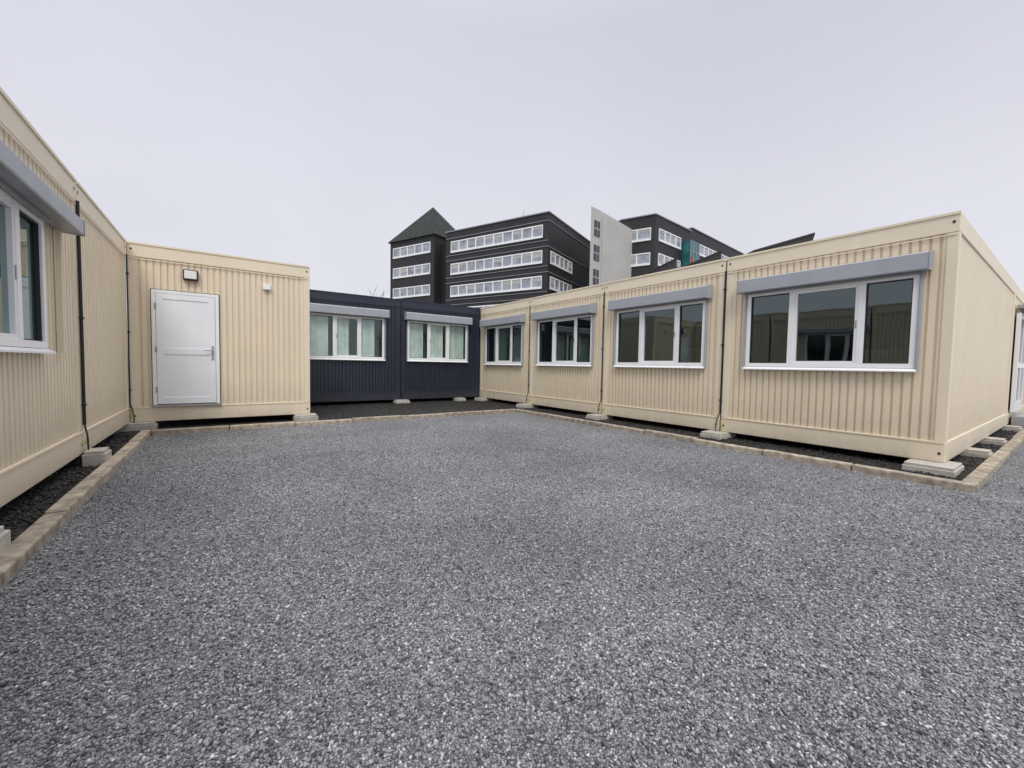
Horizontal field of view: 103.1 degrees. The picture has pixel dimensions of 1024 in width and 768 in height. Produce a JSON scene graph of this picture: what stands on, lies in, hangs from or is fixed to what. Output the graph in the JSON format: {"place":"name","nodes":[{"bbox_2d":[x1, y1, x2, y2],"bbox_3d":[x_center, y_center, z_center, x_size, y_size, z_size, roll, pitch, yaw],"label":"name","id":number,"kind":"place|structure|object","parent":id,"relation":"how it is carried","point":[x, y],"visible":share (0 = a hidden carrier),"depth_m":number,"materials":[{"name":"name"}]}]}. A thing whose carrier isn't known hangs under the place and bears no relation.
{"place":"outdoors","nodes":[
{"label":"outdoors","id":0,"kind":"place"},
{"bbox_2d":[0,379,1023,767],"bbox_3d":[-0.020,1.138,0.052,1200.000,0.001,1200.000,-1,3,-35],"label":"ground","id":1,"kind":"structure","parent":0,"point":[1004,489],"depth_m":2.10,"materials":[{"name":"grey gravel"}]},
{"bbox_2d":[0,430,150,588],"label":"kerb","id":2,"kind":"structure","parent":1,"relation":"on","point":[17,554],"depth_m":2.79,"materials":[{"name":"stone"}]},
{"bbox_2d":[151,409,515,435],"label":"kerb","id":3,"kind":"structure","parent":1,"relation":"on","point":[246,426],"depth_m":7.31,"materials":[{"name":"stone"}]},
{"bbox_2d":[388,208,589,307],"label":"office block","id":4,"kind":"structure","parent":1,"relation":"on","point":[436,257],"depth_m":66.09,"materials":[{"name":"stone"}]},
{"bbox_2d":[393,286,428,296],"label":"window panes","id":5,"kind":"structure","parent":4,"relation":"in","point":[418,290],"depth_m":73.76,"materials":[{"name":"grey glass"}]},
{"bbox_2d":[393,263,429,278],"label":"window frames","id":6,"kind":"structure","parent":4,"relation":"in","point":[422,273],"depth_m":73.40,"materials":[{"name":"white plastic"}]},
{"bbox_2d":[393,284,429,298],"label":"window frames","id":7,"kind":"structure","parent":4,"relation":"in","point":[422,294],"depth_m":73.48,"materials":[{"name":"white plastic"}]},
{"bbox_2d":[393,242,430,258],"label":"window frames","id":8,"kind":"structure","parent":4,"relation":"in","point":[422,252],"depth_m":73.38,"materials":[{"name":"white plastic"}]},
{"bbox_2d":[394,243,429,256],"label":"window panes","id":9,"kind":"structure","parent":4,"relation":"in","point":[426,247],"depth_m":73.34,"materials":[{"name":"grey glass"}]},
{"bbox_2d":[394,264,429,276],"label":"window panes","id":10,"kind":"structure","parent":4,"relation":"in","point":[425,267],"depth_m":73.60,"materials":[{"name":"grey glass"}]},
{"bbox_2d":[469,304,498,307],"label":"window frames","id":11,"kind":"structure","parent":4,"relation":"in","point":[483,306],"depth_m":65.36,"materials":[{"name":"white plastic"}]},
{"bbox_2d":[451,256,540,272],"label":"window panes","id":12,"kind":"structure","parent":4,"relation":"in","point":[506,260],"depth_m":64.38,"materials":[{"name":"grey glass"}]},
{"bbox_2d":[450,276,541,296],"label":"window frames","id":13,"kind":"structure","parent":4,"relation":"in","point":[531,288],"depth_m":63.90,"materials":[{"name":"white plastic"}]},
{"bbox_2d":[451,278,540,294],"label":"window panes","id":14,"kind":"structure","parent":4,"relation":"in","point":[526,283],"depth_m":64.25,"materials":[{"name":"grey glass"}]},
{"bbox_2d":[451,228,541,250],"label":"window panes","id":15,"kind":"structure","parent":4,"relation":"in","point":[527,233],"depth_m":63.48,"materials":[{"name":"grey glass"}]},
{"bbox_2d":[450,250,542,274],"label":"window frames","id":16,"kind":"structure","parent":4,"relation":"in","point":[539,262],"depth_m":63.58,"materials":[{"name":"white plastic"}]},
{"bbox_2d":[451,224,542,252],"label":"window frames","id":17,"kind":"structure","parent":4,"relation":"in","point":[536,237],"depth_m":63.45,"materials":[{"name":"white plastic"}]},
{"bbox_2d":[551,280,569,290],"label":"window panes","id":18,"kind":"structure","parent":4,"relation":"in","point":[556,282],"depth_m":62.83,"materials":[{"name":"grey glass"}]},
{"bbox_2d":[550,251,571,273],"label":"window frames","id":19,"kind":"structure","parent":4,"relation":"in","point":[554,264],"depth_m":62.44,"materials":[{"name":"white plastic"}]},
{"bbox_2d":[550,276,571,291],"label":"window frames","id":20,"kind":"structure","parent":4,"relation":"in","point":[551,288],"depth_m":62.26,"materials":[{"name":"white plastic"}]},
{"bbox_2d":[551,255,571,270],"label":"window panes","id":21,"kind":"structure","parent":4,"relation":"in","point":[557,257],"depth_m":63.06,"materials":[{"name":"grey glass"}]},
{"bbox_2d":[0,397,1017,537],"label":"soil strip","id":22,"kind":"object","parent":1,"relation":"on","point":[171,424],"depth_m":7.22,"materials":[{"name":"black soil"}]},
{"bbox_2d":[0,525,10,551],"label":"concrete footing block","id":23,"kind":"structure","parent":22,"relation":"on","point":[5,538],"depth_m":2.28,"materials":[{"name":"white concrete"}]},
{"bbox_2d":[82,447,111,466],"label":"concrete footing block","id":24,"kind":"structure","parent":22,"relation":"on","point":[96,456],"depth_m":4.19,"materials":[{"name":"white concrete"}]},
{"bbox_2d":[0,87,84,507],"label":"modular container","id":25,"kind":"object","parent":24,"relation":"on","point":[42,224],"visible":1,"depth_m":3.21,"materials":[{"name":"metal"}]},
{"bbox_2d":[0,204,36,339],"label":"window glass","id":26,"kind":"structure","parent":25,"relation":"in","point":[26,227],"depth_m":3.11,"materials":[{"name":"glass"}]},
{"bbox_2d":[0,187,47,348],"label":"window frame","id":27,"kind":"structure","parent":25,"relation":"in","point":[12,206],"depth_m":2.91,"materials":[{"name":"white plastic"}]},
{"bbox_2d":[75,200,89,449],"bbox_3d":[-4.475,-0.612,4.201,0.118,2.880,0.114,-1,3,-35],"label":"drain pipe","id":28,"kind":"object","parent":25,"relation":"attached to","point":[81,318],"visible":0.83,"depth_m":4.21,"materials":[{"name":"grey metal"}]},
{"bbox_2d":[120,421,158,431],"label":"concrete footing block","id":29,"kind":"structure","parent":22,"relation":"on","point":[140,426],"depth_m":6.31,"materials":[{"name":"grey concrete"}]},
{"bbox_2d":[75,181,129,452],"bbox_3d":[-7.679,-0.700,3.507,6.064,2.806,2.551,-1,3,-35],"label":"modular container","id":30,"kind":"object","parent":29,"relation":"on","point":[103,253],"visible":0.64,"depth_m":5.06,"materials":[{"name":"metal"}]},
{"bbox_2d":[126,241,309,421],"bbox_3d":[-6.632,-0.954,9.473,2.551,2.806,6.129,-1,3,-35],"label":"modular container","id":31,"kind":"object","parent":29,"relation":"on","point":[226,336],"visible":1,"depth_m":6.92,"materials":[{"name":"metal"}]},
{"bbox_2d":[125,253,134,422],"bbox_3d":[-5.952,-0.735,6.309,0.114,2.880,0.118,-1,3,-35],"label":"drain pipe","id":32,"kind":"object","parent":31,"relation":"attached to","point":[130,389],"visible":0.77,"depth_m":6.29,"materials":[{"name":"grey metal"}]},
{"bbox_2d":[162,299,215,396],"bbox_3d":[-5.385,-0.568,6.736,0.762,1.774,0.052,-1,3,-35],"label":"door leaf","id":33,"kind":"structure","parent":31,"relation":"in","point":[185,323],"depth_m":6.71,"materials":[{"name":"white paint"}]},
{"bbox_2d":[183,269,197,281],"bbox_3d":[-5.281,-1.786,6.676,0.200,0.170,0.096,-1,3,-35],"label":"wall lamp","id":34,"kind":"object","parent":31,"relation":"attached to","point":[190,275],"visible":1,"depth_m":6.64,"materials":[{"name":"white plastic"}]},
{"bbox_2d":[263,284,270,289],"bbox_3d":[-4.415,-1.740,7.314,0.120,0.090,0.060,-1,3,-35],"label":"alarm box","id":35,"kind":"object","parent":31,"relation":"attached to","point":[266,287],"visible":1,"depth_m":7.29,"materials":[{"name":"white plastic"}]},
{"bbox_2d":[293,413,317,421],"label":"concrete footing block","id":36,"kind":"structure","parent":22,"relation":"on","point":[306,417],"depth_m":7.67,"materials":[{"name":"grey concrete"}]},
{"bbox_2d":[393,399,409,403],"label":"concrete footing block","id":37,"kind":"structure","parent":22,"relation":"on","point":[401,401],"depth_m":11.34,"materials":[{"name":"grey concrete"}]},
{"bbox_2d":[400,307,402,399],"bbox_3d":[-3.120,-0.908,11.428,0.133,2.862,0.066,3,3,31],"label":"drain pipe","id":38,"kind":"object","parent":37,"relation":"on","point":[400,350],"visible":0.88,"depth_m":11.44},
{"bbox_2d":[453,397,465,400],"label":"concrete footing block","id":39,"kind":"structure","parent":22,"relation":"on","point":[459,399],"depth_m":12.41,"materials":[{"name":"grey concrete"}]},
{"bbox_2d":[401,300,479,398],"bbox_3d":[-3.769,-1.117,14.564,2.551,2.806,6.226,-1,3,-35],"label":"modular container","id":40,"kind":"object","parent":39,"relation":"on","point":[440,350],"visible":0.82,"depth_m":12.15,"materials":[{"name":"metal"}]},
{"bbox_2d":[408,321,466,360],"bbox_3d":[-2.194,-1.258,12.088,1.910,1.120,0.072,-1,3,-35],"label":"window frame","id":41,"kind":"structure","parent":40,"relation":"in","point":[447,326],"depth_m":12.08,"materials":[{"name":"white plastic"}]},
{"bbox_2d":[474,397,492,400],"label":"concrete footing block","id":42,"kind":"structure","parent":22,"relation":"on","point":[481,399],"depth_m":12.63,"materials":[{"name":"grey concrete"}]},
{"bbox_2d":[479,298,530,403],"bbox_3d":[2.119,-0.967,13.563,6.226,2.806,2.551,-1,3,-35],"label":"modular container","id":43,"kind":"object","parent":42,"relation":"on","point":[504,348],"visible":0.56,"depth_m":11.72,"materials":[{"name":"metal"}]},
{"bbox_2d":[478,315,480,389],"bbox_3d":[-1.017,-0.938,12.903,0.133,2.862,0.066,0,3,-12],"label":"drain pipe","id":44,"kind":"object","parent":43,"relation":"attached to","point":[479,363],"visible":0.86,"depth_m":12.90,"materials":[{"name":"black plastic"}]},
{"bbox_2d":[485,323,521,363],"bbox_3d":[-0.246,-1.153,11.844,0.072,1.120,1.910,-1,3,-35],"label":"window frame","id":45,"kind":"structure","parent":43,"relation":"in","point":[505,326],"depth_m":11.94,"materials":[{"name":"white plastic"}]},
{"bbox_2d":[487,325,520,361],"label":"window glass","id":46,"kind":"structure","parent":43,"relation":"in","point":[504,333],"depth_m":11.81,"materials":[{"name":"glass"}]},
{"bbox_2d":[0,399,1015,541],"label":"soil crumbs","id":47,"kind":"object","parent":22,"relation":"on","point":[62,475],"visible":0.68,"depth_m":5.21,"materials":[{"name":"black soil"}]},
{"bbox_2d":[516,403,537,407],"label":"concrete footing block","id":48,"kind":"structure","parent":22,"relation":"on","point":[524,405],"depth_m":10.71,"materials":[{"name":"grey concrete"}]},
{"bbox_2d":[529,283,604,413],"bbox_3d":[3.606,-0.845,11.465,6.226,2.806,2.551,-1,3,-35],"label":"modular container","id":49,"kind":"object","parent":48,"relation":"on","point":[566,329],"visible":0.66,"depth_m":9.59,"materials":[{"name":"metal"}]},
{"bbox_2d":[526,311,529,403],"bbox_3d":[0.466,-0.808,10.823,0.118,2.880,0.114,-1,3,-35],"label":"drain pipe","id":50,"kind":"object","parent":49,"relation":"attached to","point":[528,362],"visible":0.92,"depth_m":10.82,"materials":[{"name":"grey metal"}]},
{"bbox_2d":[537,315,591,364],"bbox_3d":[1.241,-1.031,9.745,0.072,1.120,1.910,-1,3,-35],"label":"window frame","id":51,"kind":"structure","parent":49,"relation":"in","point":[574,362],"depth_m":9.66,"materials":[{"name":"white plastic"}]},
{"bbox_2d":[540,317,590,361],"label":"window glass","id":52,"kind":"structure","parent":49,"relation":"in","point":[564,329],"depth_m":9.70,"materials":[{"name":"glass"}]},
{"bbox_2d":[598,293,604,413],"bbox_3d":[1.952,-0.686,8.725,0.118,2.880,0.114,-1,3,-35],"label":"drain pipe","id":53,"kind":"object","parent":49,"relation":"attached to","point":[602,348],"visible":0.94,"depth_m":8.71,"materials":[{"name":"grey metal"}]},
{"bbox_2d":[586,413,612,419],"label":"concrete footing block","id":54,"kind":"structure","parent":22,"relation":"on","point":[596,416],"depth_m":8.62,"materials":[{"name":"grey concrete"}]},
{"bbox_2d":[700,430,735,439],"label":"concrete footing block","id":55,"kind":"structure","parent":22,"relation":"on","point":[718,435],"depth_m":6.54,"materials":[{"name":"grey concrete"}]},
{"bbox_2d":[602,258,726,430],"bbox_3d":[5.093,-0.723,9.366,6.226,2.806,2.551,-1,3,-35],"label":"modular container","id":56,"kind":"object","parent":55,"relation":"on","point":[662,353],"visible":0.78,"depth_m":7.46,"materials":[{"name":"metal"}]},
{"bbox_2d":[615,300,705,365],"bbox_3d":[2.728,-0.908,7.646,0.072,1.120,1.910,-1,3,-35],"label":"window frame","id":57,"kind":"structure","parent":56,"relation":"in","point":[641,361],"depth_m":7.50,"materials":[{"name":"white plastic"}]},
{"bbox_2d":[619,304,702,361],"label":"window glass","id":58,"kind":"structure","parent":56,"relation":"in","point":[659,325],"depth_m":7.57,"materials":[{"name":"clear glass"}]},
{"bbox_2d":[902,458,963,477],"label":"concrete footing block","id":59,"kind":"structure","parent":22,"relation":"on","point":[950,469],"depth_m":4.52,"materials":[{"name":"white concrete"}]},
{"bbox_2d":[720,210,1015,462],"bbox_3d":[6.579,-0.601,7.267,6.226,2.806,2.551,-1,3,-35],"label":"modular container","id":60,"kind":"object","parent":59,"relation":"on","point":[894,340],"visible":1,"depth_m":5.34,"materials":[{"name":"metal"}]},
{"bbox_2d":[715,271,726,431],"bbox_3d":[3.439,-0.564,6.626,0.118,2.880,0.114,-1,3,-35],"label":"drain pipe","id":61,"kind":"object","parent":60,"relation":"attached to","point":[723,333],"visible":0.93,"depth_m":6.62,"materials":[{"name":"grey metal"}]},
{"bbox_2d":[751,279,912,362],"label":"window glass","id":62,"kind":"structure","parent":60,"relation":"in","point":[825,323],"depth_m":5.42,"materials":[{"name":"clear glass"}]},
{"bbox_2d":[745,272,920,368],"bbox_3d":[4.215,-0.786,5.548,0.072,1.120,1.910,-1,3,-35],"label":"window frame","id":63,"kind":"structure","parent":60,"relation":"in","point":[861,286],"depth_m":5.27,"materials":[{"name":"white plastic"}]},
{"bbox_2d":[959,447,992,458],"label":"concrete footing block","id":64,"kind":"structure","parent":22,"relation":"on","point":[979,452],"depth_m":5.42,"materials":[{"name":"white concrete"}]},
{"bbox_2d":[978,437,1006,445],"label":"concrete footing block","id":65,"kind":"structure","parent":22,"relation":"on","point":[995,441],"depth_m":6.41,"materials":[{"name":"grey concrete"}]},
{"bbox_2d":[999,425,1022,431],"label":"concrete footing block","id":66,"kind":"structure","parent":22,"relation":"on","point":[1012,428],"depth_m":7.96,"materials":[{"name":"grey concrete"}]},
{"bbox_2d":[1011,413,1023,427],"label":"entrance steps","id":67,"kind":"structure","parent":22,"relation":"on","point":[1017,419],"depth_m":8.26,"materials":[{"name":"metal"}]},
{"bbox_2d":[589,206,631,285],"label":"concrete stair tower","id":68,"kind":"structure","parent":1,"relation":"on","point":[610,249],"depth_m":58.30,"materials":[{"name":"grey concrete"}]},
{"bbox_2d":[644,257,677,274],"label":"dark hall","id":69,"kind":"structure","parent":1,"relation":"on","point":[671,264],"depth_m":40.84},
{"bbox_2d":[619,213,743,276],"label":"office wing","id":70,"kind":"structure","parent":1,"relation":"on","point":[658,240],"depth_m":63.07,"materials":[{"name":"black"}]},
{"bbox_2d":[631,252,649,266],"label":"window frames","id":71,"kind":"structure","parent":70,"relation":"in","point":[643,264],"depth_m":62.14,"materials":[{"name":"white plastic"}]},
{"bbox_2d":[631,253,649,264],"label":"window panes","id":72,"kind":"structure","parent":70,"relation":"in","point":[644,258],"depth_m":62.09,"materials":[{"name":"grey glass"}]},
{"bbox_2d":[632,231,649,239],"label":"window panes","id":73,"kind":"structure","parent":70,"relation":"in","point":[642,235],"depth_m":62.05,"materials":[{"name":"grey glass"}]},
{"bbox_2d":[632,227,650,242],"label":"window frames","id":74,"kind":"structure","parent":70,"relation":"in","point":[647,239],"depth_m":61.96,"materials":[{"name":"white plastic"}]},
{"bbox_2d":[658,228,680,249],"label":"window frames","id":75,"kind":"structure","parent":70,"relation":"in","point":[663,241],"depth_m":63.70,"materials":[{"name":"white plastic"}]},
{"bbox_2d":[658,253,680,265],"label":"window frames","id":76,"kind":"structure","parent":70,"relation":"in","point":[658,253],"depth_m":62.89,"materials":[{"name":"white plastic"}]},
{"bbox_2d":[659,257,679,267],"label":"window panes","id":77,"kind":"structure","parent":70,"relation":"in","point":[660,259],"depth_m":62.66,"materials":[{"name":"grey glass"}]},
{"bbox_2d":[660,232,680,246],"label":"window panes","id":78,"kind":"structure","parent":70,"relation":"in","point":[667,237],"depth_m":64.13,"materials":[{"name":"grey glass"}]},
{"bbox_2d":[700,246,726,258],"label":"window panes","id":79,"kind":"structure","parent":70,"relation":"in","point":[701,248],"depth_m":72.27,"materials":[{"name":"grey glass"}]},
{"bbox_2d":[699,244,728,258],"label":"window frames","id":80,"kind":"structure","parent":70,"relation":"in","point":[702,255],"depth_m":72.59,"materials":[{"name":"white plastic"}]},
{"bbox_2d":[683,250,721,266],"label":"dark hall","id":81,"kind":"structure","parent":1,"relation":"on","point":[714,256],"depth_m":40.76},
{"bbox_2d":[516,409,975,492],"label":"kerb","id":82,"kind":"structure","parent":1,"relation":"on","point":[929,480],"depth_m":5.09,"materials":[{"name":"stone"}]},
{"bbox_2d":[747,232,814,253],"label":"dark hall","id":83,"kind":"structure","parent":1,"relation":"on","point":[805,238],"depth_m":28.92,"materials":[{"name":"grey metal"}]},
{"bbox_2d":[962,428,1023,490],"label":"kerb","id":84,"kind":"structure","parent":1,"relation":"on","point":[980,475],"depth_m":4.90,"materials":[{"name":"stone"}]},
{"bbox_2d":[0,0,1023,344],"label":"sky","id":85,"kind":"structure","parent":0,"point":[312,133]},
{"bbox_3d":[11.328,0.874,9.113,0.300,0.138,0.340,-1,3,-35],"label":"concrete footing block","id":86,"kind":"object","parent":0,"visible":0},
{"bbox_2d":[1006,284,1023,424],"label":"modular container","id":87,"kind":"object","parent":86,"relation":"on","point":[1019,297],"visible":0.12,"depth_m":8.39,"materials":[{"name":"metal"}]},
{"bbox_2d":[1010,313,1023,411],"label":"glazed entrance door","id":88,"kind":"structure","parent":87,"relation":"attached to","point":[1017,384],"depth_m":8.24,"materials":[{"name":"white plastic"}]},
{"bbox_2d":[1017,305,1023,313],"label":"entrance canopy","id":89,"kind":"object","parent":87,"relation":"attached to","point":[1020,308],"visible":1,"depth_m":8.17,"materials":[{"name":"metal"}]},
{"bbox_3d":[-5.221,0.543,9.970,0.400,0.138,0.300,-1,3,-35],"label":"concrete footing block","id":90,"kind":"object","parent":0,"visible":0},
{"bbox_2d":[310,289,400,402],"bbox_3d":[-5.871,-1.086,13.077,2.551,2.806,6.226,-1,3,-35],"label":"modular container","id":91,"kind":"object","parent":90,"relation":"on","point":[354,347],"visible":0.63,"depth_m":10.74,"materials":[{"name":"metal"}]},
{"bbox_2d":[310,313,383,358],"bbox_3d":[-4.296,-1.227,10.601,1.910,1.120,0.072,-1,3,-35],"label":"window frame","id":92,"kind":"structure","parent":91,"relation":"in","point":[359,319],"depth_m":10.65,"materials":[{"name":"white plastic"}]}
]}

